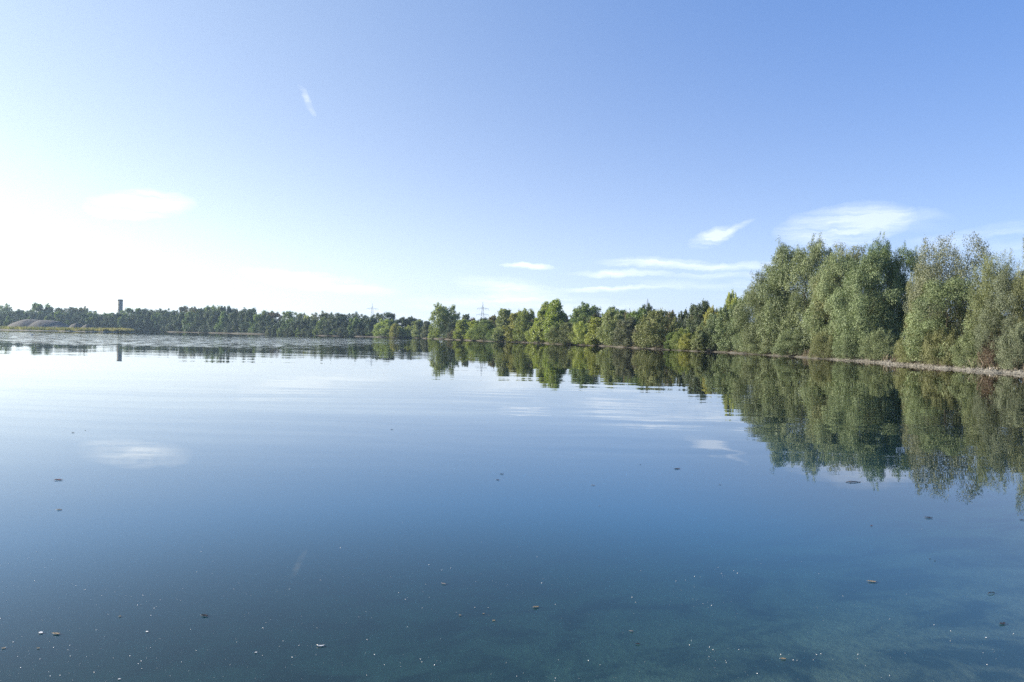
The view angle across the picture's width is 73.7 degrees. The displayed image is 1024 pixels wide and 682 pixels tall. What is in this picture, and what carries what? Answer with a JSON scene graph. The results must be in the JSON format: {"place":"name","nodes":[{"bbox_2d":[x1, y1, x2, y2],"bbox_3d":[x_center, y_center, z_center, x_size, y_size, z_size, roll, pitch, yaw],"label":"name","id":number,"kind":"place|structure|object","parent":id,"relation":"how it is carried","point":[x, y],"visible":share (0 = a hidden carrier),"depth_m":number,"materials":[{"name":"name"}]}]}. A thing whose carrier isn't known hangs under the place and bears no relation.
{"place":"outdoors","nodes":[
{"label":"outdoors","id":0,"kind":"place"},
{"bbox_2d":[0,325,134,331],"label":"dry grass","id":1,"kind":"structure","parent":0,"point":[120,329],"depth_m":309.79,"materials":[{"name":"yellow plant"}]},
{"bbox_2d":[0,330,1023,681],"bbox_3d":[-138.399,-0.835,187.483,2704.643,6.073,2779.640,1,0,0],"label":"ground","id":2,"kind":"structure","parent":0,"point":[298,570],"depth_m":8.34,"materials":[{"name":"liquid"}]},
{"bbox_2d":[30,302,53,314],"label":"woodland tree","id":3,"kind":"object","parent":2,"relation":"on","point":[37,306],"visible":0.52,"depth_m":532.65,"materials":[{"name":"green plant"}]},
{"bbox_2d":[0,329,110,331],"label":"gravel spit","id":4,"kind":"structure","parent":2,"relation":"on","point":[54,330],"depth_m":297.65,"materials":[{"name":"grey gravel"}]},
{"bbox_2d":[6,319,69,327],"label":"gravel heap","id":5,"kind":"object","parent":4,"relation":"on","point":[36,323],"visible":0.59,"depth_m":338.86,"materials":[{"name":"grey gravel"}]},
{"bbox_2d":[56,306,75,316],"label":"woodland tree","id":6,"kind":"object","parent":2,"relation":"on","point":[70,310],"visible":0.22,"depth_m":522.91,"materials":[{"name":"green plant"}]},
{"bbox_2d":[66,311,79,324],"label":"shore tree","id":7,"kind":"object","parent":2,"relation":"on","point":[73,319],"visible":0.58,"depth_m":498.95,"materials":[{"name":"green plant"}]},
{"bbox_2d":[76,312,91,325],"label":"shore tree","id":8,"kind":"object","parent":2,"relation":"on","point":[81,317],"visible":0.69,"depth_m":498.94,"materials":[{"name":"green plant"}]},
{"bbox_2d":[82,310,100,326],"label":"shore tree","id":9,"kind":"object","parent":2,"relation":"on","point":[90,315],"visible":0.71,"depth_m":499.85,"materials":[{"name":"green plant"}]},
{"bbox_2d":[92,315,106,327],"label":"shore tree","id":10,"kind":"object","parent":2,"relation":"on","point":[95,323],"visible":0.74,"depth_m":498.40,"materials":[{"name":"green plant"}]},
{"bbox_2d":[100,315,111,327],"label":"shore tree","id":11,"kind":"object","parent":2,"relation":"on","point":[104,322],"visible":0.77,"depth_m":496.87,"materials":[{"name":"green plant"}]},
{"bbox_2d":[107,312,121,327],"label":"shore tree","id":12,"kind":"object","parent":2,"relation":"on","point":[113,319],"visible":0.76,"depth_m":497.24,"materials":[{"name":"green plant"}]},
{"bbox_2d":[115,313,132,327],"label":"shore tree","id":13,"kind":"object","parent":2,"relation":"on","point":[121,319],"visible":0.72,"depth_m":496.27,"materials":[{"name":"green plant"}]},
{"bbox_2d":[123,313,138,329],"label":"shore tree","id":14,"kind":"object","parent":2,"relation":"on","point":[133,316],"visible":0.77,"depth_m":496.33,"materials":[{"name":"green plant"}]},
{"bbox_2d":[120,308,142,316],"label":"woodland tree","id":15,"kind":"object","parent":2,"relation":"on","point":[129,311],"visible":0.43,"depth_m":522.75,"materials":[{"name":"green plant"}]},
{"bbox_2d":[132,313,147,330],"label":"shore tree","id":16,"kind":"object","parent":2,"relation":"on","point":[140,321],"visible":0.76,"depth_m":495.47,"materials":[{"name":"green plant"}]},
{"bbox_2d":[141,310,156,331],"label":"shore tree","id":17,"kind":"object","parent":2,"relation":"on","point":[147,318],"visible":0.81,"depth_m":495.79,"materials":[{"name":"green plant"}]},
{"bbox_2d":[148,313,164,331],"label":"shore tree","id":18,"kind":"object","parent":2,"relation":"on","point":[155,318],"visible":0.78,"depth_m":495.22,"materials":[{"name":"green plant"}]},
{"bbox_2d":[158,311,172,330],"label":"shore tree","id":19,"kind":"object","parent":2,"relation":"on","point":[164,316],"visible":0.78,"depth_m":492.14,"materials":[{"name":"green plant"}]},
{"bbox_2d":[165,310,179,330],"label":"shore tree","id":20,"kind":"object","parent":2,"relation":"on","point":[171,319],"visible":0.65,"depth_m":489.37,"materials":[{"name":"green plant"}]},
{"bbox_2d":[173,312,187,330],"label":"shore tree","id":21,"kind":"object","parent":2,"relation":"on","point":[180,318],"visible":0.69,"depth_m":484.96,"materials":[{"name":"green plant"}]},
{"bbox_2d":[181,309,196,331],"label":"shore tree","id":22,"kind":"object","parent":2,"relation":"on","point":[189,317],"visible":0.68,"depth_m":481.12,"materials":[{"name":"green plant"}]},
{"bbox_2d":[189,309,206,331],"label":"shore tree","id":23,"kind":"object","parent":2,"relation":"on","point":[195,322],"visible":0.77,"depth_m":477.13,"materials":[{"name":"green plant"}]},
{"bbox_2d":[197,310,213,331],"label":"shore tree","id":24,"kind":"object","parent":2,"relation":"on","point":[202,324],"visible":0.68,"depth_m":473.41,"materials":[{"name":"green plant"}]},
{"bbox_2d":[206,310,221,331],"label":"shore tree","id":25,"kind":"object","parent":2,"relation":"on","point":[213,318],"visible":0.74,"depth_m":469.64,"materials":[{"name":"green plant"}]},
{"bbox_2d":[213,311,231,331],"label":"shore tree","id":26,"kind":"object","parent":2,"relation":"on","point":[220,320],"visible":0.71,"depth_m":466.53,"materials":[{"name":"green plant"}]},
{"bbox_2d":[223,311,240,332],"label":"shore tree","id":27,"kind":"object","parent":2,"relation":"on","point":[226,328],"visible":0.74,"depth_m":461.80,"materials":[{"name":"green plant"}]},
{"bbox_2d":[232,311,246,332],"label":"shore tree","id":28,"kind":"object","parent":2,"relation":"on","point":[240,317],"visible":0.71,"depth_m":458.65,"materials":[{"name":"green plant"}]},
{"bbox_2d":[239,310,253,332],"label":"shore tree","id":29,"kind":"object","parent":2,"relation":"on","point":[249,315],"visible":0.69,"depth_m":454.39,"materials":[{"name":"green plant"}]},
{"bbox_2d":[247,313,264,332],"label":"shore tree","id":30,"kind":"object","parent":2,"relation":"on","point":[255,321],"visible":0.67,"depth_m":450.51,"materials":[{"name":"green plant"}]},
{"bbox_2d":[254,313,271,332],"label":"shore tree","id":31,"kind":"object","parent":2,"relation":"on","point":[263,319],"visible":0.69,"depth_m":447.58,"materials":[{"name":"green plant"}]},
{"bbox_2d":[282,311,301,321],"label":"woodland tree","id":32,"kind":"object","parent":2,"relation":"on","point":[288,315],"visible":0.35,"depth_m":454.31,"materials":[{"name":"green plant"}]},
{"bbox_2d":[297,317,310,334],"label":"shore tree","id":33,"kind":"object","parent":2,"relation":"on","point":[303,324],"visible":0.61,"depth_m":427.43,"materials":[{"name":"green plant"}]},
{"bbox_2d":[314,316,331,331],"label":"shore tree","id":34,"kind":"object","parent":2,"relation":"on","point":[320,323],"visible":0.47,"depth_m":419.65,"materials":[{"name":"green plant"}]},
{"bbox_2d":[322,316,338,333],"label":"shore tree","id":35,"kind":"object","parent":2,"relation":"on","point":[330,320],"visible":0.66,"depth_m":416.68,"materials":[{"name":"green plant"}]},
{"bbox_2d":[330,316,345,329],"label":"shore tree","id":36,"kind":"object","parent":2,"relation":"on","point":[338,320],"visible":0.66,"depth_m":414.75,"materials":[{"name":"green plant"}]},
{"bbox_2d":[347,317,364,333],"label":"shore tree","id":37,"kind":"object","parent":2,"relation":"on","point":[354,322],"visible":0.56,"depth_m":411.30,"materials":[{"name":"green plant"}]},
{"bbox_2d":[355,318,371,334],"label":"shore tree","id":38,"kind":"object","parent":2,"relation":"on","point":[363,322],"visible":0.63,"depth_m":409.52,"materials":[{"name":"green plant"}]},
{"bbox_2d":[364,317,381,332],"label":"shore tree","id":39,"kind":"object","parent":2,"relation":"on","point":[372,321],"visible":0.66,"depth_m":408.28,"materials":[{"name":"green plant"}]},
{"bbox_2d":[371,318,392,336],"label":"bush","id":40,"kind":"object","parent":2,"relation":"on","point":[377,327],"visible":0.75,"depth_m":384.25,"materials":[{"name":"green plant"}]},
{"bbox_2d":[374,312,397,321],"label":"woodland tree","id":41,"kind":"object","parent":2,"relation":"on","point":[383,316],"visible":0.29,"depth_m":426.54,"materials":[{"name":"green plant"}]},
{"bbox_2d":[389,323,401,336],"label":"bush","id":42,"kind":"object","parent":2,"relation":"on","point":[394,330],"visible":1,"depth_m":377.63,"materials":[{"name":"green plant"}]},
{"bbox_2d":[395,316,410,335],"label":"broadleaf tree","id":43,"kind":"object","parent":2,"relation":"on","point":[402,320],"visible":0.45,"depth_m":391.15,"materials":[{"name":"green plant"}]},
{"bbox_2d":[403,325,412,337],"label":"bush","id":44,"kind":"object","parent":2,"relation":"on","point":[408,329],"visible":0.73,"depth_m":380.68,"materials":[{"name":"green plant"}]},
{"bbox_2d":[410,319,423,337],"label":"young tree","id":45,"kind":"object","parent":2,"relation":"on","point":[417,329],"visible":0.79,"depth_m":369.41,"materials":[{"name":"green plant"}]},
{"bbox_2d":[420,321,431,337],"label":"young tree","id":46,"kind":"object","parent":2,"relation":"on","point":[425,331],"visible":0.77,"depth_m":354.76,"materials":[{"name":"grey plant"}]},
{"bbox_2d":[428,302,460,337],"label":"lone tree","id":47,"kind":"object","parent":2,"relation":"on","point":[442,320],"visible":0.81,"depth_m":322.87,"materials":[{"name":"green plant"}]},
{"bbox_2d":[444,319,457,337],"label":"broadleaf tree","id":48,"kind":"object","parent":2,"relation":"on","point":[451,327],"visible":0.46,"depth_m":311.61,"materials":[{"name":"green plant"}]},
{"bbox_2d":[452,319,468,339],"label":"young tree","id":49,"kind":"object","parent":2,"relation":"on","point":[461,325],"visible":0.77,"depth_m":284.32,"materials":[{"name":"green plant"}]},
{"bbox_2d":[464,320,481,339],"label":"young tree","id":50,"kind":"object","parent":2,"relation":"on","point":[471,325],"visible":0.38,"depth_m":268.44,"materials":[{"name":"green plant"}]},
{"bbox_2d":[468,320,495,340],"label":"bush","id":51,"kind":"object","parent":2,"relation":"on","point":[483,329],"visible":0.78,"depth_m":257.90,"materials":[{"name":"green plant"}]},
{"bbox_2d":[491,308,513,340],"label":"young tree","id":52,"kind":"object","parent":2,"relation":"on","point":[503,320],"visible":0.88,"depth_m":240.61,"materials":[{"name":"green plant"}]},
{"bbox_2d":[502,309,529,341],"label":"broadleaf tree","id":53,"kind":"object","parent":2,"relation":"on","point":[513,317],"visible":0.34,"depth_m":236.83,"materials":[{"name":"green plant"}]},
{"bbox_2d":[512,308,538,340],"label":"broadleaf tree","id":54,"kind":"object","parent":2,"relation":"on","point":[524,316],"visible":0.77,"depth_m":230.43,"materials":[{"name":"green plant"}]},
{"bbox_2d":[524,323,542,342],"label":"bush","id":55,"kind":"object","parent":2,"relation":"on","point":[526,333],"visible":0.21,"depth_m":221.07,"materials":[{"name":"green plant"}]},
{"bbox_2d":[530,301,548,342],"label":"young tree","id":56,"kind":"object","parent":2,"relation":"on","point":[541,312],"visible":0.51,"depth_m":215.67,"materials":[{"name":"green plant"}]},
{"bbox_2d":[541,298,566,342],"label":"young tree","id":57,"kind":"object","parent":2,"relation":"on","point":[555,315],"visible":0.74,"depth_m":205.85,"materials":[{"name":"green plant"}]},
{"bbox_2d":[544,322,586,344],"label":"bush","id":58,"kind":"object","parent":2,"relation":"on","point":[565,329],"visible":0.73,"depth_m":189.00,"materials":[{"name":"green plant"}]},
{"bbox_2d":[567,321,595,343],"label":"bush","id":59,"kind":"object","parent":2,"relation":"on","point":[581,329],"visible":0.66,"depth_m":182.39,"materials":[{"name":"green plant"}]},
{"bbox_2d":[568,301,601,325],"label":"broadleaf tree","id":60,"kind":"object","parent":2,"relation":"on","point":[584,314],"visible":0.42,"depth_m":200.14,"materials":[{"name":"green plant"}]},
{"bbox_2d":[584,317,606,344],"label":"young tree","id":61,"kind":"object","parent":2,"relation":"on","point":[590,339],"visible":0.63,"depth_m":173.50,"materials":[{"name":"green plant"}]},
{"bbox_2d":[596,308,625,345],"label":"broadleaf tree","id":62,"kind":"object","parent":2,"relation":"on","point":[610,317],"visible":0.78,"depth_m":164.05,"materials":[{"name":"green plant"}]},
{"bbox_2d":[611,315,638,346],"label":"broadleaf tree","id":63,"kind":"object","parent":2,"relation":"on","point":[626,326],"visible":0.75,"depth_m":150.50,"materials":[{"name":"green plant"}]},
{"bbox_2d":[626,307,647,336],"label":"broadleaf tree","id":64,"kind":"object","parent":2,"relation":"on","point":[638,314],"visible":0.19,"depth_m":160.26,"materials":[{"name":"green plant"}]},
{"bbox_2d":[632,308,683,348],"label":"bush","id":65,"kind":"object","parent":2,"relation":"on","point":[652,320],"visible":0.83,"depth_m":133.75,"materials":[{"name":"green plant"}]},
{"bbox_2d":[663,332,678,349],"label":"young tree","id":66,"kind":"object","parent":2,"relation":"on","point":[667,345],"visible":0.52,"depth_m":128.17,"materials":[{"name":"green plant"}]},
{"bbox_2d":[669,327,694,349],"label":"bush","id":67,"kind":"object","parent":2,"relation":"on","point":[678,335],"visible":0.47,"depth_m":124.17,"materials":[{"name":"green plant"}]},
{"bbox_2d":[677,307,689,328],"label":"broadleaf tree","id":68,"kind":"object","parent":2,"relation":"on","point":[681,316],"visible":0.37,"depth_m":147.22,"materials":[{"name":"green plant"}]},
{"bbox_2d":[675,332,695,349],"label":"bush","id":69,"kind":"object","parent":2,"relation":"on","point":[685,340],"visible":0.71,"depth_m":121.40,"materials":[{"name":"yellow plant"}]},
{"bbox_2d":[690,325,707,350],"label":"young tree","id":70,"kind":"object","parent":2,"relation":"on","point":[694,342],"visible":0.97,"depth_m":116.43,"materials":[{"name":"green plant"}]},
{"bbox_2d":[685,299,714,336],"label":"broadleaf tree","id":71,"kind":"object","parent":2,"relation":"on","point":[698,311],"visible":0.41,"depth_m":128.55,"materials":[{"name":"green plant"}]},
{"bbox_2d":[695,313,723,350],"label":"bush","id":72,"kind":"object","parent":2,"relation":"on","point":[710,327],"visible":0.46,"depth_m":116.18,"materials":[{"name":"green plant"}]},
{"bbox_2d":[703,305,722,345],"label":"broadleaf tree","id":73,"kind":"object","parent":2,"relation":"on","point":[711,310],"visible":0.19,"depth_m":124.82,"materials":[{"name":"green plant"}]},
{"bbox_2d":[711,303,744,350],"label":"broadleaf tree","id":74,"kind":"object","parent":2,"relation":"on","point":[724,343],"visible":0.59,"depth_m":112.02,"materials":[{"name":"green plant"}]},
{"bbox_2d":[722,289,741,334],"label":"broadleaf tree","id":75,"kind":"object","parent":2,"relation":"on","point":[731,298],"visible":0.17,"depth_m":123.38,"materials":[{"name":"green plant"}]},
{"bbox_2d":[727,290,760,352],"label":"willow tree","id":76,"kind":"object","parent":2,"relation":"on","point":[736,340],"visible":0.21,"depth_m":105.50,"materials":[{"name":"green plant"}]},
{"bbox_2d":[746,334,774,353],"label":"willow shrub","id":77,"kind":"object","parent":2,"relation":"on","point":[755,348],"visible":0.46,"depth_m":98.59,"materials":[{"name":"green plant"}]},
{"bbox_2d":[730,264,796,352],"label":"willow tree","id":78,"kind":"object","parent":2,"relation":"on","point":[752,326],"visible":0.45,"depth_m":99.45,"materials":[{"name":"green plant"}]},
{"bbox_2d":[755,235,813,351],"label":"willow tree","id":79,"kind":"object","parent":2,"relation":"on","point":[781,259],"visible":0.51,"depth_m":94.56,"materials":[{"name":"green plant"}]},
{"bbox_2d":[771,328,808,355],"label":"willow shrub","id":80,"kind":"object","parent":2,"relation":"on","point":[782,349],"visible":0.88,"depth_m":90.35,"materials":[{"name":"green plant"}]},
{"bbox_2d":[562,342,1023,369],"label":"bank grass","id":81,"kind":"structure","parent":2,"relation":"on","point":[860,358],"depth_m":67.31,"materials":[{"name":"green plant"}]},
{"bbox_2d":[776,232,839,350],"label":"willow tree","id":82,"kind":"object","parent":2,"relation":"on","point":[815,260],"visible":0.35,"depth_m":90.67,"materials":[{"name":"green plant"}]},
{"bbox_2d":[808,329,835,358],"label":"willow shrub","id":83,"kind":"object","parent":2,"relation":"on","point":[816,347],"visible":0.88,"depth_m":80.54,"materials":[{"name":"green plant"}]},
{"bbox_2d":[800,247,855,352],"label":"willow tree","id":84,"kind":"object","parent":2,"relation":"on","point":[827,272],"visible":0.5,"depth_m":82.84,"materials":[{"name":"green plant"}]},
{"bbox_2d":[810,241,873,352],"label":"willow tree","id":85,"kind":"object","parent":2,"relation":"on","point":[846,254],"visible":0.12,"depth_m":84.38,"materials":[{"name":"green plant"}]},
{"bbox_2d":[831,333,862,359],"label":"willow shrub","id":86,"kind":"object","parent":2,"relation":"on","point":[838,342],"visible":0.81,"depth_m":75.00,"materials":[{"name":"green plant"}]},
{"bbox_2d":[828,245,902,355],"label":"willow tree","id":87,"kind":"object","parent":2,"relation":"on","point":[855,283],"visible":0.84,"depth_m":74.84,"materials":[{"name":"green plant"}]},
{"bbox_2d":[856,327,896,359],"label":"willow shrub","id":88,"kind":"object","parent":2,"relation":"on","point":[873,352],"visible":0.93,"depth_m":70.06,"materials":[{"name":"green plant"}]},
{"bbox_2d":[851,231,908,350],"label":"willow tree","id":89,"kind":"object","parent":2,"relation":"on","point":[885,252],"visible":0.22,"depth_m":76.57,"materials":[{"name":"green plant"}]},
{"bbox_2d":[761,348,1023,370],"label":"dead twigs","id":90,"kind":"object","parent":2,"relation":"on","point":[893,359],"visible":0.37,"depth_m":57.92,"materials":[{"name":"brown wood"}]},
{"bbox_2d":[875,240,922,352],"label":"willow tree","id":91,"kind":"object","parent":2,"relation":"on","point":[900,263],"visible":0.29,"depth_m":75.81,"materials":[{"name":"green plant"}]},
{"bbox_2d":[891,334,931,362],"bbox_3d":[36.604,0.489,62.335,3.368,3.207,3.758,1,0,16],"label":"willow shrub","id":92,"kind":"object","parent":2,"relation":"on","point":[901,356],"visible":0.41,"depth_m":62.33,"materials":[{"name":"green plant"}]},
{"bbox_2d":[898,264,942,352],"bbox_3d":[38.709,-2.848,64.066,4.207,9.416,3.810,1,0,-33],"label":"willow tree","id":93,"kind":"object","parent":2,"relation":"on","point":[906,324],"visible":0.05,"depth_m":64.40,"materials":[{"name":"green plant"}]},
{"bbox_2d":[830,357,1023,374],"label":"beach pebbles","id":94,"kind":"object","parent":2,"relation":"on","point":[990,370],"visible":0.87,"depth_m":55.86,"materials":[{"name":"grey gravel"}]},
{"bbox_2d":[918,324,964,364],"bbox_3d":[35.972,0.307,56.960,3.594,3.658,3.633,1,0,-40],"label":"willow shrub","id":95,"kind":"object","parent":2,"relation":"on","point":[928,351],"visible":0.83,"depth_m":56.59,"materials":[{"name":"green plant"}]},
{"bbox_2d":[902,230,1002,356],"bbox_3d":[38.927,-4.061,60.436,7.938,12.081,8.396,1,0,0],"label":"willow tree","id":96,"kind":"object","parent":2,"relation":"on","point":[937,266],"visible":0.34,"depth_m":59.79,"materials":[{"name":"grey plant"}]},
{"bbox_2d":[899,274,1006,362],"bbox_3d":[37.796,-2.087,58.149,7.887,8.235,8.239,1,0,-36],"label":"willow tree","id":97,"kind":"object","parent":2,"relation":"on","point":[915,341],"visible":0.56,"depth_m":57.95,"materials":[{"name":"green plant"}]},
{"bbox_2d":[949,326,985,367],"bbox_3d":[36.048,0.492,53.567,2.907,3.520,3.356,1,0,-29],"label":"willow shrub","id":98,"kind":"object","parent":2,"relation":"on","point":[968,345],"visible":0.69,"depth_m":53.47,"materials":[{"name":"green plant"}]},
{"bbox_2d":[964,248,1019,360],"bbox_3d":[37.728,-2.748,53.253,3.948,9.421,3.732,1,0,-10],"label":"willow tree","id":99,"kind":"object","parent":2,"relation":"on","point":[982,294],"visible":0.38,"depth_m":53.10,"materials":[{"name":"green plant"}]},
{"bbox_2d":[977,333,1006,366],"bbox_3d":[36.087,0.601,51.265,1.961,2.892,2.264,1,0,23],"label":"dry shrub","id":100,"kind":"object","parent":2,"relation":"on","point":[986,359],"visible":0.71,"depth_m":51.04,"materials":[{"name":"brown plant"}]},
{"bbox_2d":[970,262,1023,365],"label":"willow tree","id":101,"kind":"object","parent":2,"relation":"on","point":[1001,291],"visible":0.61,"depth_m":51.07,"materials":[{"name":"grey plant"}]},
{"bbox_2d":[993,319,1023,369],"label":"willow shrub","id":102,"kind":"object","parent":2,"relation":"on","point":[1016,335],"visible":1,"depth_m":48.52,"materials":[{"name":"green plant"}]},
{"bbox_2d":[1010,234,1023,361],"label":"willow tree","id":103,"kind":"object","parent":2,"relation":"on","point":[1020,296],"visible":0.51,"depth_m":50.09,"materials":[{"name":"green plant"}]},
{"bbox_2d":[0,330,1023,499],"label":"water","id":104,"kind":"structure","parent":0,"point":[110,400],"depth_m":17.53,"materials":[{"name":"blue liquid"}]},
{"bbox_2d":[0,0,1023,338],"label":"sky","id":105,"kind":"structure","parent":0,"point":[400,157],"materials":[{"name":"blue"}]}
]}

